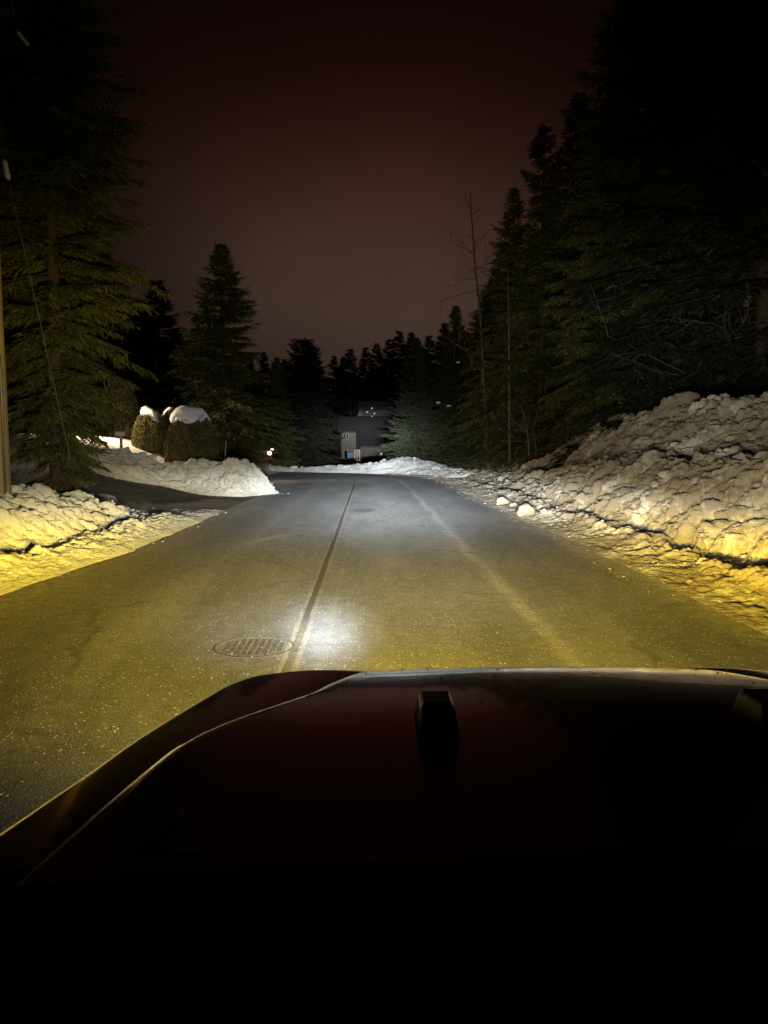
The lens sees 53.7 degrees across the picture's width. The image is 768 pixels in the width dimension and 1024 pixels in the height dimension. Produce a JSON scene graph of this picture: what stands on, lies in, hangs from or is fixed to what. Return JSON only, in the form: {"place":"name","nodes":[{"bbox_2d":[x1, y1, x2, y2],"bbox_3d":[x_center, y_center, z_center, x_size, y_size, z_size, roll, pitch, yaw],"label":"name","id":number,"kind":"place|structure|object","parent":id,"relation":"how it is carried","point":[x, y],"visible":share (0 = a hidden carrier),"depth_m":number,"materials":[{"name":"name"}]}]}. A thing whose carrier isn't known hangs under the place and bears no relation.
{"place":"outdoors","nodes":[
{"label":"outdoors","id":0,"kind":"place"},
{"bbox_2d":[31,469,259,509],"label":"driveway","id":1,"kind":"structure","parent":0,"point":[131,494],"depth_m":21.62,"materials":[{"name":"grey asphalt"}]},
{"bbox_2d":[9,433,366,504],"bbox_3d":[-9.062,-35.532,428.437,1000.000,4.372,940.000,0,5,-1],"label":"ground","id":2,"kind":"structure","parent":0,"point":[19,471],"depth_m":21.58,"materials":[{"name":"white snow"}]},
{"bbox_2d":[0,0,93,494],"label":"utility pole","id":3,"kind":"object","parent":2,"relation":"on","point":[5,478],"visible":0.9,"depth_m":11.74,"materials":[{"name":"brown wood"}]},
{"bbox_2d":[0,0,173,492],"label":"spruce tree","id":4,"kind":"object","parent":2,"relation":"on","point":[68,313],"visible":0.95,"depth_m":14.69,"materials":[{"name":"green plant"}]},
{"bbox_2d":[0,123,176,436],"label":"spruce tree","id":5,"kind":"object","parent":2,"relation":"on","point":[7,337],"visible":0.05,"depth_m":43.26,"materials":[{"name":"green plant"}]},
{"bbox_2d":[60,216,161,427],"bbox_3d":[-20.823,-12.655,53.874,10.313,16.930,9.454,-1,5,-11],"label":"spruce tree","id":6,"kind":"object","parent":2,"relation":"on","point":[120,344],"visible":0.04,"depth_m":53.84,"materials":[{"name":"green plant"}]},
{"bbox_2d":[0,476,226,609],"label":"snow bank","id":7,"kind":"structure","parent":2,"relation":"on","point":[47,532],"depth_m":11.72,"materials":[{"name":"white snow"}]},
{"bbox_2d":[94,381,139,437],"bbox_3d":[-13.130,-5.039,37.440,2.291,3.051,2.353,2,5,23],"label":"cedar shrub","id":8,"kind":"object","parent":2,"relation":"on","point":[130,409],"visible":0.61,"depth_m":36.81,"materials":[{"name":"green plant"}]},
{"bbox_2d":[115,431,124,447],"bbox_3d":[-9.789,-2.222,28.213,0.340,1.552,0.120,0,5,-1],"label":"mailbox","id":9,"kind":"object","parent":2,"relation":"on","point":[120,434],"visible":0.6,"depth_m":28.12,"materials":[{"name":"brown wood"}]},
{"bbox_2d":[103,300,188,413],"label":"spruce tree","id":10,"kind":"object","parent":2,"relation":"on","point":[144,358],"visible":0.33,"depth_m":60.47,"materials":[{"name":"green plant"}]},
{"bbox_2d":[130,406,167,452],"bbox_3d":[-10.511,-3.643,34.077,1.769,2.263,1.760,4,6,39],"label":"cedar shrub","id":11,"kind":"object","parent":2,"relation":"on","point":[149,430],"visible":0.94,"depth_m":33.59,"materials":[{"name":"green plant"}]},
{"bbox_2d":[121,279,190,412],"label":"spruce tree","id":12,"kind":"object","parent":2,"relation":"on","point":[159,322],"visible":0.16,"depth_m":82.15,"materials":[{"name":"green plant"}]},
{"bbox_2d":[159,407,187,458],"bbox_3d":[-9.810,-3.598,35.132,1.570,2.547,1.565,1,5,15],"label":"cedar shrub","id":13,"kind":"object","parent":2,"relation":"on","point":[166,413],"visible":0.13,"depth_m":34.72,"materials":[{"name":"green plant"}]},
{"bbox_2d":[150,330,201,407],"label":"spruce tree","id":14,"kind":"object","parent":2,"relation":"on","point":[176,341],"visible":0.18,"depth_m":64.43,"materials":[{"name":"green plant"}]},
{"bbox_2d":[69,441,288,496],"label":"snow bank","id":15,"kind":"structure","parent":2,"relation":"on","point":[233,477],"depth_m":25.16,"materials":[{"name":"white snow"}]},
{"bbox_2d":[162,405,219,463],"bbox_3d":[-7.900,-2.844,31.197,2.371,3.059,2.412,-2,6,-26],"label":"cedar shrub","id":16,"kind":"object","parent":2,"relation":"on","point":[184,419],"visible":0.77,"depth_m":30.56,"materials":[{"name":"green plant"}]},
{"bbox_2d":[173,322,253,449],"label":"spruce tree","id":17,"kind":"object","parent":2,"relation":"on","point":[202,372],"visible":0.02,"depth_m":77.87,"materials":[{"name":"green plant"}]},
{"bbox_2d":[152,242,285,476],"bbox_3d":[-8.481,-7.577,39.519,6.925,12.333,7.735,3,6,31],"label":"spruce tree","id":18,"kind":"object","parent":2,"relation":"on","point":[216,400],"visible":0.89,"depth_m":38.72,"materials":[{"name":"green plant"}]},
{"bbox_2d":[229,359,275,439],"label":"spruce tree","id":19,"kind":"object","parent":2,"relation":"on","point":[247,387],"visible":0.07,"depth_m":124.11,"materials":[{"name":"green plant"}]},
{"bbox_2d":[239,439,273,463],"bbox_3d":[-8.790,-4.165,51.903,1.885,1.820,5.080,-1,5,-15],"label":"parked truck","id":20,"kind":"object","parent":2,"relation":"on","point":[269,454],"visible":0.35,"depth_m":49.70,"materials":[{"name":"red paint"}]},
{"bbox_2d":[235,381,281,464],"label":"spruce tree","id":21,"kind":"object","parent":2,"relation":"on","point":[252,389],"visible":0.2,"depth_m":73.82,"materials":[{"name":"green plant"}]},
{"bbox_2d":[256,352,272,431],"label":"spruce tree","id":22,"kind":"object","parent":2,"relation":"on","point":[266,369],"visible":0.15,"depth_m":126.28,"materials":[{"name":"green plant"}]},
{"bbox_2d":[255,357,304,467],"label":"spruce tree","id":23,"kind":"object","parent":2,"relation":"on","point":[277,391],"visible":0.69,"depth_m":51.03,"materials":[{"name":"green plant"}]},
{"bbox_2d":[280,359,294,401],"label":"spruce tree","id":24,"kind":"object","parent":2,"relation":"on","point":[285,373],"visible":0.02,"depth_m":159.98,"materials":[{"name":"green plant"}]},
{"bbox_2d":[263,337,346,467],"bbox_3d":[-6.119,-7.634,57.256,7.237,10.940,7.240,5,7,43],"label":"spruce tree","id":25,"kind":"object","parent":2,"relation":"on","point":[314,433],"visible":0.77,"depth_m":56.50,"materials":[{"name":"green plant"}]},
{"bbox_2d":[307,358,335,464],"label":"spruce tree","id":26,"kind":"object","parent":2,"relation":"on","point":[326,404],"visible":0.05,"depth_m":135.02,"materials":[{"name":"green plant"}]},
{"bbox_2d":[324,356,348,415],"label":"spruce tree","id":27,"kind":"object","parent":2,"relation":"on","point":[331,365],"visible":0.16,"depth_m":145.83,"materials":[{"name":"green plant"}]},
{"bbox_2d":[330,356,354,419],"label":"spruce tree","id":28,"kind":"object","parent":2,"relation":"on","point":[338,381],"visible":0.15,"depth_m":144.71,"materials":[{"name":"green plant"}]},
{"bbox_2d":[320,348,368,464],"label":"spruce tree","id":29,"kind":"object","parent":2,"relation":"on","point":[351,402],"visible":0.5,"depth_m":130.95,"materials":[{"name":"green plant"}]},
{"bbox_2d":[343,347,377,415],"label":"spruce tree","id":30,"kind":"object","parent":2,"relation":"on","point":[366,355],"visible":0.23,"depth_m":135.24,"materials":[{"name":"green plant"}]},
{"bbox_2d":[330,417,413,465],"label":"house","id":31,"kind":"structure","parent":2,"relation":"on","point":[362,442],"depth_m":109.18,"materials":[{"name":"beige"}]},
{"bbox_2d":[344,450,347,458],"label":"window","id":32,"kind":"structure","parent":31,"relation":"in","point":[345,451],"depth_m":109.24,"materials":[{"name":"glass"}]},
{"bbox_2d":[254,457,491,477],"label":"snow bank","id":33,"kind":"structure","parent":2,"relation":"on","point":[408,465],"depth_m":44.44,"materials":[{"name":"white snow"}]},
{"bbox_2d":[357,401,394,416],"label":"house","id":34,"kind":"structure","parent":2,"relation":"on","point":[373,409],"depth_m":127.10,"materials":[{"name":"grey"}]},
{"bbox_2d":[359,343,394,413],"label":"spruce tree","id":35,"kind":"object","parent":2,"relation":"on","point":[377,356],"visible":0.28,"depth_m":134.49,"materials":[{"name":"green plant"}]},
{"bbox_2d":[363,339,411,427],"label":"spruce tree","id":36,"kind":"object","parent":2,"relation":"on","point":[385,369],"visible":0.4,"depth_m":132.39,"materials":[{"name":"green plant"}]},
{"bbox_2d":[388,330,409,412],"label":"spruce tree","id":37,"kind":"object","parent":2,"relation":"on","point":[402,349],"visible":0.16,"depth_m":157.26,"materials":[{"name":"green plant"}]},
{"bbox_2d":[393,340,427,416],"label":"spruce tree","id":38,"kind":"object","parent":2,"relation":"on","point":[406,370],"visible":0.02,"depth_m":153.04,"materials":[{"name":"green plant"}]},
{"bbox_2d":[400,332,424,390],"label":"spruce tree","id":39,"kind":"object","parent":2,"relation":"on","point":[411,335],"visible":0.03,"depth_m":161.50,"materials":[{"name":"green plant"}]},
{"bbox_2d":[379,338,450,462],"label":"fir tree","id":40,"kind":"object","parent":2,"relation":"on","point":[409,442],"visible":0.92,"depth_m":49.28,"materials":[{"name":"green plant"}]},
{"bbox_2d":[403,335,441,459],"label":"spruce tree","id":41,"kind":"object","parent":2,"relation":"on","point":[428,342],"visible":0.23,"depth_m":124.67,"materials":[{"name":"green plant"}]},
{"bbox_2d":[420,322,449,438],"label":"spruce tree","id":42,"kind":"object","parent":2,"relation":"on","point":[439,346],"visible":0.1,"depth_m":145.44,"materials":[{"name":"green plant"}]},
{"bbox_2d":[418,305,476,465],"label":"spruce tree","id":43,"kind":"object","parent":2,"relation":"on","point":[452,377],"visible":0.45,"depth_m":51.03,"materials":[{"name":"green plant"}]},
{"bbox_2d":[430,320,469,459],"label":"spruce tree","id":44,"kind":"object","parent":2,"relation":"on","point":[460,364],"visible":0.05,"depth_m":79.07,"materials":[{"name":"green plant"}]},
{"bbox_2d":[444,389,486,469],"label":"fir tree","id":45,"kind":"object","parent":2,"relation":"on","point":[464,457],"visible":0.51,"depth_m":42.63,"materials":[{"name":"green plant"}]},
{"bbox_2d":[437,267,505,437],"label":"spruce tree","id":46,"kind":"object","parent":2,"relation":"on","point":[490,281],"visible":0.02,"depth_m":68.60,"materials":[{"name":"green plant"}]},
{"bbox_2d":[442,291,502,469],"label":"spruce tree","id":47,"kind":"object","parent":2,"relation":"on","point":[486,308],"visible":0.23,"depth_m":46.24,"materials":[{"name":"green plant"}]},
{"bbox_2d":[450,186,554,469],"bbox_3d":[7.002,-9.321,41.414,7.066,16.345,5.914,-4,6,-37],"label":"spruce tree","id":48,"kind":"object","parent":2,"relation":"on","point":[516,211],"visible":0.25,"depth_m":40.85,"materials":[{"name":"green plant"}]},
{"bbox_2d":[475,380,533,468],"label":"fir tree","id":49,"kind":"object","parent":2,"relation":"on","point":[499,461],"visible":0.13,"depth_m":39.65,"materials":[{"name":"green plant"}]},
{"bbox_2d":[494,254,526,460],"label":"dead tree","id":50,"kind":"object","parent":2,"relation":"on","point":[509,423],"visible":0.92,"depth_m":36.65,"materials":[{"name":"grey plant"}]},
{"bbox_2d":[452,124,599,471],"bbox_3d":[7.818,-9.745,37.588,9.019,18.020,7.550,-2,5,-18],"label":"spruce tree","id":51,"kind":"object","parent":2,"relation":"on","point":[524,367],"visible":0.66,"depth_m":36.93,"materials":[{"name":"green plant"}]},
{"bbox_2d":[539,357,581,455],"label":"spruce tree","id":52,"kind":"object","parent":2,"relation":"on","point":[562,413],"visible":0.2,"depth_m":35.74,"materials":[{"name":"green plant"}]},
{"bbox_2d":[522,92,600,444],"bbox_3d":[11.978,-13.468,47.039,9.207,24.046,10.044,2,5,19],"label":"spruce tree","id":53,"kind":"object","parent":2,"relation":"on","point":[571,129],"visible":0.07,"depth_m":46.13,"materials":[{"name":"green plant"}]},
{"bbox_2d":[386,391,767,636],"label":"snow bank","id":54,"kind":"structure","parent":2,"relation":"on","point":[675,485],"depth_m":13.68,"materials":[{"name":"white snow"}]},
{"bbox_2d":[427,192,513,468],"bbox_3d":[4.495,-9.477,40.030,6.382,14.594,4.616,-4,6,-35],"label":"birch tree","id":55,"kind":"object","parent":54,"relation":"on","point":[482,351],"visible":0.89,"depth_m":40.17,"materials":[{"name":"grey plant"}]},
{"bbox_2d":[496,497,509,504],"bbox_3d":[3.192,-0.289,20.451,0.357,0.246,0.282,0,5,-1],"label":"snow chunk","id":56,"kind":"object","parent":54,"relation":"on","point":[501,500],"visible":0.94,"depth_m":20.34,"materials":[{"name":"white snow"}]},
{"bbox_2d":[489,393,539,455],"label":"bare sapling","id":57,"kind":"object","parent":54,"relation":"on","point":[523,412],"visible":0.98,"depth_m":32.98,"materials":[{"name":"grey plant"}]},
{"bbox_2d":[516,503,534,516],"bbox_3d":[3.200,-0.035,17.135,0.430,0.327,0.412,0,5,-1],"label":"snow chunk","id":58,"kind":"object","parent":54,"relation":"on","point":[526,509],"visible":0.94,"depth_m":16.99,"materials":[{"name":"white snow"}]},
{"bbox_2d":[498,386,571,450],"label":"bare sapling","id":59,"kind":"object","parent":54,"relation":"on","point":[533,435],"visible":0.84,"depth_m":32.91,"materials":[{"name":"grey plant"}]},
{"bbox_2d":[533,0,705,464],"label":"spruce tree","id":60,"kind":"object","parent":2,"relation":"on","point":[603,112],"visible":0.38,"depth_m":27.81,"materials":[{"name":"green plant"}]},
{"bbox_2d":[518,58,751,434],"bbox_3d":[14.248,-14.097,44.352,16.702,26.353,14.311,-4,6,-37],"label":"spruce tree","id":61,"kind":"object","parent":2,"relation":"on","point":[672,171],"visible":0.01,"depth_m":43.09,"materials":[{"name":"green plant"}]},
{"bbox_2d":[533,0,767,464],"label":"spruce tree","id":62,"kind":"object","parent":2,"relation":"on","point":[686,20],"visible":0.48,"depth_m":25.70,"materials":[{"name":"green plant"}]},
{"bbox_2d":[578,219,767,390],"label":"leafless maple","id":63,"kind":"object","parent":2,"relation":"on","point":[744,319],"visible":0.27,"depth_m":24.66,"materials":[{"name":"grey plant"}]},
{"bbox_2d":[617,0,767,412],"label":"spruce tree","id":64,"kind":"object","parent":2,"relation":"on","point":[742,190],"visible":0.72,"depth_m":23.11,"materials":[{"name":"green plant"}]},
{"bbox_2d":[673,21,767,388],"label":"spruce tree","id":65,"kind":"object","parent":2,"relation":"on","point":[714,314],"depth_m":41.55,"materials":[{"name":"green plant"}]},
{"bbox_2d":[0,0,737,425],"label":"sky","id":66,"kind":"structure","parent":0,"point":[327,144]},
{"bbox_2d":[0,472,767,832],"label":"road","id":67,"kind":"structure","parent":0,"point":[102,662],"depth_m":7.17,"materials":[{"name":"grey asphalt"}]},
{"bbox_2d":[213,636,293,657],"bbox_3d":[-1.025,1.065,5.988,0.640,0.010,0.640,0,5,-1],"label":"manhole cover","id":68,"kind":"object","parent":67,"relation":"on","point":[257,652],"visible":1,"depth_m":5.93,"materials":[{"name":"metal"}]},
{"bbox_2d":[0,666,767,1023],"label":"car","id":69,"kind":"object","parent":67,"relation":"on","point":[554,844],"visible":1,"depth_m":0.82,"materials":[{"name":"red paint"}]}
]}

